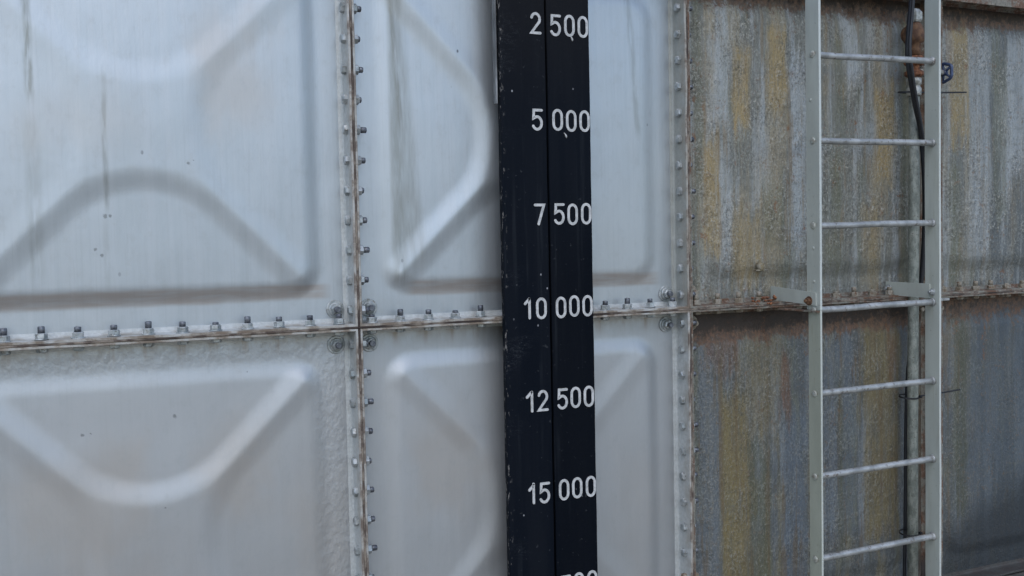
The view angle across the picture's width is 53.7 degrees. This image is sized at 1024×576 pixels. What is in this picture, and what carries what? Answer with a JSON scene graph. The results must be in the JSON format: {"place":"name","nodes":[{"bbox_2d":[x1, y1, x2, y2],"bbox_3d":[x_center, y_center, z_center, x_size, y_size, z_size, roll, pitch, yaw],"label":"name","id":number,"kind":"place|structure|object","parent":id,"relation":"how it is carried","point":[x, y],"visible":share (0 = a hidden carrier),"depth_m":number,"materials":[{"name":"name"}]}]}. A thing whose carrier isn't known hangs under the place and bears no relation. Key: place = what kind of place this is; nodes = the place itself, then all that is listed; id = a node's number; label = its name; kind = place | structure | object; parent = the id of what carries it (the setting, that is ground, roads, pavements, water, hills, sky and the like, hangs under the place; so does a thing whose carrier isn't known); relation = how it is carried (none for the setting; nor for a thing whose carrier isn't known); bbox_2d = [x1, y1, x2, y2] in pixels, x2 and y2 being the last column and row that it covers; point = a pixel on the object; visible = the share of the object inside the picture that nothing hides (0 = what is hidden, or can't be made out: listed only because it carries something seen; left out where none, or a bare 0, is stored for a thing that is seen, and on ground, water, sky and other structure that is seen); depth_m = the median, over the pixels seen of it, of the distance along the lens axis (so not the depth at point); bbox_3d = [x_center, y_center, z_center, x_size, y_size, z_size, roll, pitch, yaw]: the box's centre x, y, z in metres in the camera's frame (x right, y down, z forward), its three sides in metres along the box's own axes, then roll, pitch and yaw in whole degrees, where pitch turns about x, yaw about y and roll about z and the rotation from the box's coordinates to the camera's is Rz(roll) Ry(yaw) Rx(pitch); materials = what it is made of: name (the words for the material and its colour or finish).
{"place":"outdoors","nodes":[
{"label":"outdoors","id":0,"kind":"place"},
{"label":"ground","id":1,"kind":"structure","parent":0,"visible":0},
{"bbox_2d":[0,0,1023,575],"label":"water tank","id":2,"kind":"object","parent":1,"relation":"on","point":[250,286],"visible":0.84,"depth_m":3.29,"materials":[{"name":"metal"}]},
{"bbox_2d":[492,0,597,575],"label":"gauge board","id":3,"kind":"object","parent":2,"relation":"attached to","point":[541,83],"visible":1,"depth_m":3.34,"materials":[{"name":"black paint"}]},
{"bbox_2d":[771,0,949,575],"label":"ladder","id":4,"kind":"object","parent":2,"relation":"attached to","point":[929,290],"visible":1,"depth_m":3.77,"materials":[{"name":"metal"}]},
{"bbox_2d":[900,8,952,575],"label":"drain pipe","id":5,"kind":"object","parent":2,"relation":"attached to","point":[918,35],"visible":0.67,"depth_m":4.04,"materials":[{"name":"metal"}]},
{"bbox_2d":[899,528,922,536],"bbox_3d":[1.609,0.991,4.097,0.082,0.014,0.074,-2,3,-24],"label":"cable tie","id":6,"kind":"object","parent":5,"relation":"attached to","point":[920,533],"visible":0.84,"depth_m":4.08,"materials":[{"name":"black plastic"}]},
{"bbox_2d":[903,0,924,575],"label":"hose","id":7,"kind":"object","parent":5,"relation":"attached to","point":[922,269],"visible":0.55,"depth_m":4.08,"materials":[{"name":"black rubber"}]},
{"bbox_2d":[899,389,960,399],"bbox_3d":[1.698,0.430,4.117,0.301,0.020,0.074,-2,3,-24],"label":"cable tie","id":8,"kind":"object","parent":5,"relation":"attached to","point":[919,396],"visible":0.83,"depth_m":4.08,"materials":[{"name":"black plastic"}]},
{"bbox_2d":[898,91,966,93],"bbox_3d":[1.689,-0.784,4.068,0.336,0.020,0.074,-2,3,-24],"label":"cable tie","id":9,"kind":"object","parent":5,"relation":"attached to","point":[903,92],"visible":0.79,"depth_m":4.05,"materials":[{"name":"black plastic"}]}
]}

